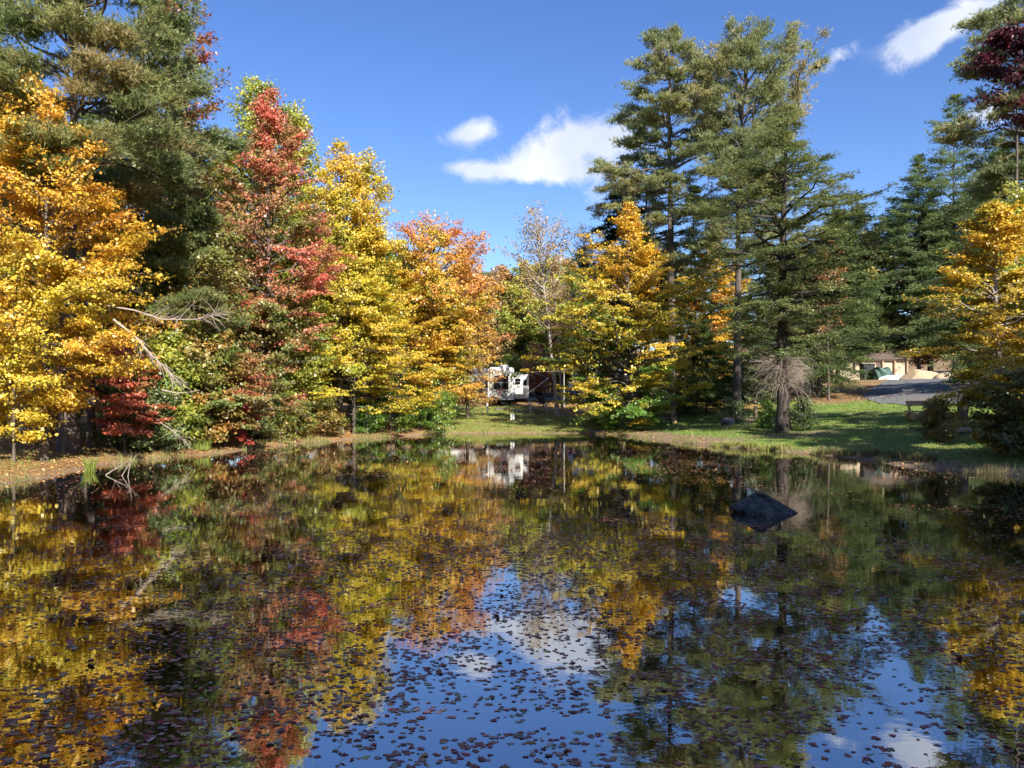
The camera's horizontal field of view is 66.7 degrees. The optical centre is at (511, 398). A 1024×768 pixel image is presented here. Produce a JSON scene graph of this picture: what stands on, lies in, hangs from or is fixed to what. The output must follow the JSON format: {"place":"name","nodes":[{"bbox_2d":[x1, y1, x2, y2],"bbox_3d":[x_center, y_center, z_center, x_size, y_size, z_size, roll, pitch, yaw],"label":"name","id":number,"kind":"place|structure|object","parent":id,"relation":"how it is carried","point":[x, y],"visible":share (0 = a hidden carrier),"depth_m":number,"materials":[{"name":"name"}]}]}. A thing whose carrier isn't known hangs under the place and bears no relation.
{"place":"outdoors","nodes":[
{"label":"outdoors","id":0,"kind":"place"},
{"bbox_2d":[0,433,1023,767],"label":"water","id":1,"kind":"structure","parent":0,"point":[734,473],"depth_m":9.09,"materials":[{"name":"liquid"}]},
{"bbox_2d":[0,444,1023,767],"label":"floating leaves","id":2,"kind":"object","parent":1,"relation":"on","point":[50,748],"visible":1,"depth_m":7.56,"materials":[{"name":"brown plant"}]},
{"bbox_2d":[730,491,797,515],"bbox_3d":[5.321,2.317,16.399,1.361,0.676,1.107,0,0,31],"label":"boulder","id":3,"kind":"object","parent":1,"relation":"in","point":[759,503],"visible":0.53,"depth_m":16.14,"materials":[{"name":"grey stone"}]},
{"bbox_2d":[0,346,1023,485],"bbox_3d":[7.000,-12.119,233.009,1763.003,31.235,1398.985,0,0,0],"label":"ground","id":4,"kind":"structure","parent":0,"point":[860,391],"depth_m":42.20,"materials":[{"name":"green plant"}]},
{"bbox_2d":[11,387,57,444],"bbox_3d":[-18.257,0.650,29.921,1.845,2.532,1.831,0,0,37],"label":"shrub","id":5,"kind":"object","parent":4,"relation":"on","point":[22,407],"visible":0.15,"depth_m":29.87,"materials":[{"name":"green plant"}]},
{"bbox_2d":[0,249,74,460],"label":"yellow sapling","id":6,"kind":"object","parent":4,"relation":"on","point":[10,362],"visible":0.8,"depth_m":25.32,"materials":[{"name":"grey plant"}]},
{"bbox_2d":[0,186,81,419],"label":"understory tree","id":7,"kind":"object","parent":4,"relation":"on","point":[16,225],"visible":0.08,"depth_m":32.48,"materials":[{"name":"yellow plant"}]},
{"bbox_2d":[0,105,141,409],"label":"background hemlock","id":8,"kind":"object","parent":4,"relation":"on","point":[86,116],"visible":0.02,"depth_m":55.92,"materials":[{"name":"green plant"}]},
{"bbox_2d":[33,153,150,447],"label":"leaning trunk tree","id":9,"kind":"object","parent":4,"relation":"on","point":[91,413],"visible":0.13,"depth_m":30.88,"materials":[{"name":"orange plant"}]},
{"bbox_2d":[0,67,190,461],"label":"yellow maple","id":10,"kind":"object","parent":4,"relation":"on","point":[61,278],"visible":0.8,"depth_m":26.10,"materials":[{"name":"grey plant"}]},
{"bbox_2d":[113,319,189,392],"bbox_3d":[-12.585,-1.484,27.302,3.080,2.661,0.776,0,0,13],"label":"dead branch","id":11,"kind":"object","parent":10,"relation":"attached to","point":[150,354],"visible":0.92,"depth_m":27.14,"materials":[{"name":"grey wood"}]},
{"bbox_2d":[36,223,163,427],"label":"understory tree","id":12,"kind":"object","parent":4,"relation":"on","point":[99,386],"visible":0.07,"depth_m":35.33,"materials":[{"name":"yellow plant"}]},
{"bbox_2d":[81,389,140,446],"bbox_3d":[-16.076,0.872,31.790,2.589,2.547,2.702,0,0,-24],"label":"shrub","id":13,"kind":"object","parent":4,"relation":"on","point":[112,438],"visible":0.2,"depth_m":31.36,"materials":[{"name":"red plant"}]},
{"bbox_2d":[0,0,257,452],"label":"white pine","id":14,"kind":"object","parent":4,"relation":"on","point":[135,92],"visible":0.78,"depth_m":28.10,"materials":[{"name":"grey plant"}]},
{"bbox_2d":[106,296,234,332],"bbox_3d":[-11.992,-2.883,27.125,4.710,1.325,1.340,0,0,0],"label":"dead branch","id":15,"kind":"object","parent":14,"relation":"attached to","point":[199,318],"visible":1,"depth_m":27.27,"materials":[{"name":"grey wood"}]},
{"bbox_2d":[79,342,179,453],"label":"red sapling","id":16,"kind":"object","parent":4,"relation":"on","point":[132,401],"visible":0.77,"depth_m":30.19,"materials":[{"name":"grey plant"}]},
{"bbox_2d":[96,239,197,390],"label":"understory tree","id":17,"kind":"object","parent":4,"relation":"on","point":[166,284],"visible":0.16,"depth_m":35.50,"materials":[{"name":"green plant"}]},
{"bbox_2d":[113,380,195,453],"bbox_3d":[-14.581,0.811,31.488,2.562,3.146,2.986,0,0,39],"label":"shrub","id":18,"kind":"object","parent":4,"relation":"on","point":[140,441],"visible":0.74,"depth_m":31.34,"materials":[{"name":"green plant"}]},
{"bbox_2d":[111,327,215,447],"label":"understory tree","id":19,"kind":"object","parent":4,"relation":"on","point":[165,348],"visible":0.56,"depth_m":32.67,"materials":[{"name":"green plant"}]},
{"bbox_2d":[103,190,254,442],"bbox_3d":[-15.455,-3.630,35.031,7.228,11.529,7.872,0,0,0],"label":"young pine","id":20,"kind":"object","parent":4,"relation":"on","point":[208,295],"visible":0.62,"depth_m":33.63,"materials":[{"name":"green plant"}]},
{"bbox_2d":[127,0,245,342],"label":"mottled maple","id":21,"kind":"object","parent":4,"relation":"on","point":[201,40],"visible":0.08,"depth_m":38.44,"materials":[{"name":"plant"}]},
{"bbox_2d":[115,133,262,440],"bbox_3d":[-14.955,-5.060,36.114,7.755,14.410,7.236,0,0,0],"label":"olive maple","id":22,"kind":"object","parent":4,"relation":"on","point":[229,275],"visible":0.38,"depth_m":35.00,"materials":[{"name":"green plant"}]},
{"bbox_2d":[172,314,259,442],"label":"understory tree","id":23,"kind":"object","parent":4,"relation":"on","point":[217,427],"visible":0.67,"depth_m":34.03,"materials":[{"name":"green plant"}]},
{"bbox_2d":[191,214,277,369],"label":"understory tree","id":24,"kind":"object","parent":4,"relation":"on","point":[239,266],"visible":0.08,"depth_m":42.89,"materials":[{"name":"green plant"}]},
{"bbox_2d":[220,396,260,446],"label":"scarlet sapling","id":25,"kind":"object","parent":4,"relation":"on","point":[241,437],"visible":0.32,"depth_m":36.22,"materials":[{"name":"red plant"}]},
{"bbox_2d":[191,357,317,446],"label":"maple sapling","id":26,"kind":"object","parent":4,"relation":"on","point":[241,400],"visible":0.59,"depth_m":35.39,"materials":[{"name":"red plant"}]},
{"bbox_2d":[202,277,306,432],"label":"understory tree","id":27,"kind":"object","parent":4,"relation":"on","point":[249,283],"visible":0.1,"depth_m":41.46,"materials":[{"name":"green plant"}]},
{"bbox_2d":[237,389,280,439],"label":"shrub","id":28,"kind":"object","parent":4,"relation":"on","point":[256,434],"visible":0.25,"depth_m":39.19,"materials":[{"name":"green plant"}]},
{"bbox_2d":[205,72,318,378],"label":"yellow green tree","id":29,"kind":"object","parent":4,"relation":"on","point":[248,117],"visible":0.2,"depth_m":46.01,"materials":[{"name":"grey plant"}]},
{"bbox_2d":[252,401,296,442],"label":"shrub","id":30,"kind":"object","parent":4,"relation":"on","point":[273,418],"visible":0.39,"depth_m":39.75,"materials":[{"name":"green plant"}]},
{"bbox_2d":[223,289,329,439],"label":"young maple","id":31,"kind":"object","parent":4,"relation":"on","point":[275,357],"visible":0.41,"depth_m":39.68,"materials":[{"name":"green plant"}]},
{"bbox_2d":[204,84,359,438],"bbox_3d":[-12.606,-7.090,40.648,9.075,18.748,8.178,0,0,0],"label":"red maple","id":32,"kind":"object","parent":4,"relation":"on","point":[268,165],"visible":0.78,"depth_m":40.40,"materials":[{"name":"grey plant"}]},
{"bbox_2d":[248,99,332,392],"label":"yellow green tree","id":33,"kind":"object","parent":4,"relation":"on","point":[305,125],"visible":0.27,"depth_m":48.63,"materials":[{"name":"grey plant"}]},
{"bbox_2d":[276,396,318,442],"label":"shrub","id":34,"kind":"object","parent":4,"relation":"on","point":[297,429],"visible":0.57,"depth_m":41.78,"materials":[{"name":"green plant"}]},
{"bbox_2d":[257,255,350,435],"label":"understory tree","id":35,"kind":"object","parent":4,"relation":"on","point":[302,382],"visible":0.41,"depth_m":42.41,"materials":[{"name":"green plant"}]},
{"bbox_2d":[273,236,367,418],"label":"understory tree","id":36,"kind":"object","parent":4,"relation":"on","point":[333,382],"visible":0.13,"depth_m":47.14,"materials":[{"name":"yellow plant"}]},
{"bbox_2d":[305,389,349,436],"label":"shrub","id":37,"kind":"object","parent":4,"relation":"on","point":[333,422],"visible":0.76,"depth_m":44.08,"materials":[{"name":"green plant"}]},
{"bbox_2d":[287,137,416,432],"bbox_3d":[-10.457,-6.754,46.678,9.609,17.989,9.061,0,0,0],"label":"yellow ash","id":38,"kind":"object","parent":4,"relation":"on","point":[345,166],"visible":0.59,"depth_m":46.02,"materials":[{"name":"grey plant"}]},
{"bbox_2d":[315,146,407,432],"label":"yellow ash","id":39,"kind":"object","parent":4,"relation":"on","point":[387,247],"visible":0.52,"depth_m":47.52,"materials":[{"name":"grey plant"}]},
{"bbox_2d":[291,257,434,433],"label":"yellow beech","id":40,"kind":"object","parent":4,"relation":"on","point":[387,349],"visible":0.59,"depth_m":45.99,"materials":[{"name":"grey plant"}]},
{"bbox_2d":[344,399,389,433],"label":"shrub","id":41,"kind":"object","parent":4,"relation":"on","point":[376,425],"visible":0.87,"depth_m":47.56,"materials":[{"name":"green plant"}]},
{"bbox_2d":[344,239,424,414],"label":"understory tree","id":42,"kind":"object","parent":4,"relation":"on","point":[389,282],"visible":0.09,"depth_m":51.33,"materials":[{"name":"yellow plant"}]},
{"bbox_2d":[370,388,426,432],"bbox_3d":[-7.439,0.768,49.718,3.803,3.160,3.989,0,0,-16],"label":"shrub","id":43,"kind":"object","parent":4,"relation":"on","point":[403,419],"visible":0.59,"depth_m":49.41,"materials":[{"name":"green plant"}]},
{"bbox_2d":[356,268,453,430],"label":"amber beech","id":44,"kind":"object","parent":4,"relation":"on","point":[406,296],"visible":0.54,"depth_m":50.26,"materials":[{"name":"yellow plant"}]},
{"bbox_2d":[367,256,474,410],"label":"understory tree","id":45,"kind":"object","parent":4,"relation":"on","point":[443,352],"visible":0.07,"depth_m":54.79,"materials":[{"name":"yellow plant"}]},
{"bbox_2d":[393,383,449,428],"bbox_3d":[-6.202,0.617,52.172,4.097,3.310,3.386,0,0,0],"label":"shrub","id":46,"kind":"object","parent":4,"relation":"on","point":[423,414],"visible":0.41,"depth_m":51.74,"materials":[{"name":"green plant"}]},
{"bbox_2d":[387,275,472,423],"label":"gold beech","id":47,"kind":"object","parent":4,"relation":"on","point":[452,348],"visible":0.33,"depth_m":52.88,"materials":[{"name":"grey plant"}]},
{"bbox_2d":[367,209,508,423],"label":"orange maple","id":48,"kind":"object","parent":4,"relation":"on","point":[433,289],"visible":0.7,"depth_m":52.62,"materials":[{"name":"grey plant"}]},
{"bbox_2d":[421,390,460,434],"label":"shrub","id":49,"kind":"object","parent":4,"relation":"on","point":[444,422],"visible":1,"depth_m":49.94,"materials":[{"name":"green plant"}]},
{"bbox_2d":[411,273,521,408],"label":"understory tree","id":50,"kind":"object","parent":4,"relation":"on","point":[485,400],"visible":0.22,"depth_m":59.55,"materials":[{"name":"yellow plant"}]},
{"bbox_2d":[443,248,499,417],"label":"orange maple","id":51,"kind":"object","parent":4,"relation":"on","point":[477,267],"visible":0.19,"depth_m":59.60,"materials":[{"name":"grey plant"}]},
{"bbox_2d":[0,394,1021,483],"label":"fallen leaves","id":52,"kind":"object","parent":4,"relation":"on","point":[466,429],"visible":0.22,"depth_m":43.64,"materials":[{"name":"orange plant"}]},
{"bbox_2d":[0,428,1023,485],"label":"shore weeds","id":53,"kind":"object","parent":4,"relation":"on","point":[816,452],"visible":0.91,"depth_m":32.68,"materials":[{"name":"green plant"}]},
{"bbox_2d":[0,397,1023,470],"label":"lawn grass","id":54,"kind":"structure","parent":4,"relation":"on","point":[798,429],"depth_m":44.81,"materials":[{"name":"green plant"}]},
{"bbox_2d":[479,271,546,370],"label":"background tree","id":55,"kind":"object","parent":4,"relation":"on","point":[498,292],"visible":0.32,"depth_m":90.81,"materials":[{"name":"green plant"}]},
{"bbox_2d":[492,313,534,382],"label":"background tree","id":56,"kind":"object","parent":4,"relation":"on","point":[517,315],"visible":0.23,"depth_m":89.97,"materials":[{"name":"green plant"}]},
{"bbox_2d":[482,364,547,405],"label":"camper trailer","id":57,"kind":"object","parent":4,"relation":"on","point":[516,388],"visible":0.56,"depth_m":69.00,"materials":[{"name":"white plastic"}]},
{"bbox_2d":[489,259,559,383],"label":"background tree","id":58,"kind":"object","parent":4,"relation":"on","point":[509,360],"visible":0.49,"depth_m":88.40,"materials":[{"name":"green plant"}]},
{"bbox_2d":[520,340,557,398],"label":"red maple","id":59,"kind":"object","parent":4,"relation":"on","point":[535,379],"visible":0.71,"depth_m":79.58,"materials":[{"name":"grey plant"}]},
{"bbox_2d":[495,200,588,416],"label":"birch","id":60,"kind":"object","parent":4,"relation":"on","point":[539,254],"visible":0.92,"depth_m":60.72,"materials":[{"name":"grey plant"}]},
{"bbox_2d":[510,253,580,396],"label":"background tree","id":61,"kind":"object","parent":4,"relation":"on","point":[537,327],"visible":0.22,"depth_m":87.99,"materials":[{"name":"green plant"}]},
{"bbox_2d":[536,257,573,415],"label":"birch","id":62,"kind":"object","parent":4,"relation":"on","point":[558,340],"visible":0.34,"depth_m":61.98,"materials":[{"name":"yellow plant"}]},
{"bbox_2d":[539,248,614,383],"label":"background tree","id":63,"kind":"object","parent":4,"relation":"on","point":[575,274],"visible":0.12,"depth_m":88.72,"materials":[{"name":"green plant"}]},
{"bbox_2d":[548,224,614,402],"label":"bare tree","id":64,"kind":"object","parent":4,"relation":"on","point":[576,256],"visible":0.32,"depth_m":71.76,"materials":[{"name":"grey plant"}]},
{"bbox_2d":[558,296,632,426],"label":"green maple","id":65,"kind":"object","parent":4,"relation":"on","point":[611,348],"visible":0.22,"depth_m":54.46,"materials":[{"name":"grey plant"}]},
{"bbox_2d":[571,154,678,405],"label":"spruce","id":66,"kind":"object","parent":4,"relation":"on","point":[612,236],"visible":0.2,"depth_m":67.58,"materials":[{"name":"green plant"}]},
{"bbox_2d":[510,200,749,429],"bbox_3d":[7.550,-5.495,51.637,15.592,15.532,14.010,0,0,0],"label":"golden beech","id":67,"kind":"object","parent":4,"relation":"on","point":[650,373],"visible":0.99,"depth_m":51.09,"materials":[{"name":"yellow plant"}]},
{"bbox_2d":[579,130,697,404],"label":"spruce","id":68,"kind":"object","parent":4,"relation":"on","point":[644,164],"visible":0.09,"depth_m":69.66,"materials":[{"name":"green plant"}]},
{"bbox_2d":[586,21,752,420],"bbox_3d":[11.681,-13.019,58.437,12.902,29.709,12.774,0,0,0],"label":"tall pine","id":69,"kind":"object","parent":4,"relation":"on","point":[659,182],"visible":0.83,"depth_m":57.00,"materials":[{"name":"green plant"}]},
{"bbox_2d":[644,185,744,404],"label":"spruce","id":70,"kind":"object","parent":4,"relation":"on","point":[694,189],"visible":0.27,"depth_m":65.32,"materials":[{"name":"green plant"}]},
{"bbox_2d":[663,319,761,413],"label":"young hemlock","id":71,"kind":"object","parent":4,"relation":"on","point":[708,336],"visible":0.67,"depth_m":59.52,"materials":[{"name":"green plant"}]},
{"bbox_2d":[675,235,752,393],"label":"orange beech","id":72,"kind":"object","parent":4,"relation":"on","point":[721,316],"visible":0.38,"depth_m":65.33,"materials":[{"name":"grey plant"}]},
{"bbox_2d":[699,241,758,379],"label":"background hemlock","id":73,"kind":"object","parent":4,"relation":"on","point":[742,271],"visible":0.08,"depth_m":98.60,"materials":[{"name":"green plant"}]},
{"bbox_2d":[712,395,750,421],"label":"shrub","id":74,"kind":"object","parent":4,"relation":"on","point":[734,410],"visible":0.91,"depth_m":53.23,"materials":[{"name":"green plant"}]},
{"bbox_2d":[683,303,793,412],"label":"young hemlock","id":75,"kind":"object","parent":4,"relation":"on","point":[725,364],"visible":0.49,"depth_m":57.63,"materials":[{"name":"green plant"}]},
{"bbox_2d":[716,238,794,367],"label":"background pine","id":76,"kind":"object","parent":4,"relation":"on","point":[752,283],"visible":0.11,"depth_m":97.91,"materials":[{"name":"green plant"}]},
{"bbox_2d":[680,11,832,420],"bbox_3d":[17.091,-12.564,54.478,10.046,28.469,11.603,0,0,22],"label":"tall pine","id":77,"kind":"object","parent":4,"relation":"on","point":[772,89],"visible":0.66,"depth_m":53.00,"materials":[{"name":"green plant"}]},
{"bbox_2d":[731,367,791,403],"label":"shrub","id":78,"kind":"object","parent":4,"relation":"on","point":[767,390],"visible":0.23,"depth_m":65.59,"materials":[{"name":"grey plant"}]},
{"bbox_2d":[752,399,776,428],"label":"shrub","id":79,"kind":"object","parent":4,"relation":"on","point":[764,419],"visible":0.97,"depth_m":45.77,"materials":[{"name":"green plant"}]},
{"bbox_2d":[730,218,864,380],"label":"hemlock","id":80,"kind":"object","parent":4,"relation":"on","point":[775,272],"visible":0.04,"depth_m":77.35,"materials":[{"name":"green plant"}]},
{"bbox_2d":[681,101,915,432],"bbox_3d":[15.802,-7.133,42.837,11.655,18.248,11.104,0,0,33],"label":"great hemlock","id":81,"kind":"object","parent":4,"relation":"on","point":[783,224],"visible":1,"depth_m":42.30,"materials":[{"name":"green plant"}]},
{"bbox_2d":[786,395,819,430],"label":"shrub","id":82,"kind":"object","parent":4,"relation":"on","point":[800,414],"visible":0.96,"depth_m":42.32,"materials":[{"name":"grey plant"}]},
{"bbox_2d":[776,361,839,395],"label":"shrub","id":83,"kind":"object","parent":4,"relation":"on","point":[814,388],"visible":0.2,"depth_m":68.58,"materials":[{"name":"grey plant"}]},
{"bbox_2d":[801,238,849,400],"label":"rust maple","id":84,"kind":"object","parent":4,"relation":"on","point":[822,277],"visible":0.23,"depth_m":62.77,"materials":[{"name":"orange plant"}]},
{"bbox_2d":[755,233,900,397],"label":"hemlock","id":85,"kind":"object","parent":4,"relation":"on","point":[853,351],"visible":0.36,"depth_m":64.75,"materials":[{"name":"green plant"}]},
{"bbox_2d":[790,207,922,378],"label":"hemlock","id":86,"kind":"object","parent":4,"relation":"on","point":[868,283],"visible":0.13,"depth_m":78.07,"materials":[{"name":"green plant"}]},
{"bbox_2d":[826,349,913,379],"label":"cabin","id":87,"kind":"object","parent":4,"relation":"on","point":[896,364],"visible":0.27,"depth_m":89.88,"materials":[{"name":"beige"}]},
{"bbox_2d":[837,204,912,365],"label":"hemlock","id":88,"kind":"object","parent":4,"relation":"on","point":[865,225],"visible":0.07,"depth_m":97.77,"materials":[{"name":"green plant"}]},
{"bbox_2d":[847,230,934,366],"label":"background tree","id":89,"kind":"object","parent":4,"relation":"on","point":[874,270],"visible":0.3,"depth_m":94.14,"materials":[{"name":"green plant"}]},
{"bbox_2d":[845,195,938,365],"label":"hemlock","id":90,"kind":"object","parent":4,"relation":"on","point":[890,201],"visible":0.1,"depth_m":98.33,"materials":[{"name":"green plant"}]},
{"bbox_2d":[899,369,938,379],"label":"boulder","id":91,"kind":"object","parent":4,"relation":"on","point":[917,374],"visible":0.41,"depth_m":79.15,"materials":[{"name":"beige stone"}]},
{"bbox_2d":[862,153,976,369],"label":"hemlock","id":92,"kind":"object","parent":4,"relation":"on","point":[916,190],"visible":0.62,"depth_m":91.63,"materials":[{"name":"green plant"}]},
{"bbox_2d":[882,211,973,371],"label":"background tree","id":93,"kind":"object","parent":4,"relation":"on","point":[927,361],"visible":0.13,"depth_m":93.62,"materials":[{"name":"green plant"}]},
{"bbox_2d":[872,93,998,371],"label":"hemlock","id":94,"kind":"object","parent":4,"relation":"on","point":[941,181],"visible":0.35,"depth_m":90.64,"materials":[{"name":"green plant"}]},
{"bbox_2d":[909,396,963,441],"bbox_3d":[18.174,0.965,33.419,2.162,2.140,2.661,0,0,32],"label":"shrub","id":95,"kind":"object","parent":4,"relation":"on","point":[937,412],"visible":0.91,"depth_m":33.10,"materials":[{"name":"green plant"}]},
{"bbox_2d":[896,199,1023,412],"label":"beech","id":96,"kind":"object","parent":4,"relation":"on","point":[996,238],"visible":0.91,"depth_m":30.36,"materials":[{"name":"yellow plant"}]},
{"bbox_2d":[901,137,1023,381],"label":"hemlock","id":97,"kind":"object","parent":4,"relation":"on","point":[952,324],"visible":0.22,"depth_m":58.32,"materials":[{"name":"green plant"}]},
{"bbox_2d":[924,0,1023,232],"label":"edge pine","id":98,"kind":"object","parent":4,"relation":"on","point":[989,180],"visible":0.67,"depth_m":36.15,"materials":[{"name":"green plant"}]},
{"bbox_2d":[935,363,1023,458],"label":"beech","id":99,"kind":"object","parent":4,"relation":"on","point":[1000,399],"visible":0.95,"depth_m":26.52,"materials":[{"name":"green plant"}]},
{"bbox_2d":[943,111,1023,315],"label":"hemlock","id":100,"kind":"object","parent":4,"relation":"on","point":[1009,145],"visible":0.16,"depth_m":38.05,"materials":[{"name":"green plant"}]},
{"bbox_2d":[956,21,1023,415],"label":"maroon maple","id":101,"kind":"object","parent":4,"relation":"on","point":[1009,39],"visible":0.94,"depth_m":34.08,"materials":[{"name":"red plant"}]},
{"bbox_2d":[963,410,1023,456],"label":"shrub","id":102,"kind":"object","parent":4,"relation":"on","point":[999,449],"visible":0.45,"depth_m":27.42,"materials":[{"name":"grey plant"}]},
{"bbox_2d":[969,181,1023,390],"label":"yellow birch","id":103,"kind":"object","parent":4,"relation":"on","point":[1015,198],"visible":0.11,"depth_m":32.73,"materials":[{"name":"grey plant"}]},
{"bbox_2d":[1,0,1023,350],"label":"sky","id":104,"kind":"structure","parent":0,"point":[479,111],"materials":[{"name":"blue"}]},
{"bbox_2d":[863,378,988,404],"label":"road","id":105,"kind":"structure","parent":0,"point":[921,388],"depth_m":63.74,"materials":[{"name":"grey asphalt"}]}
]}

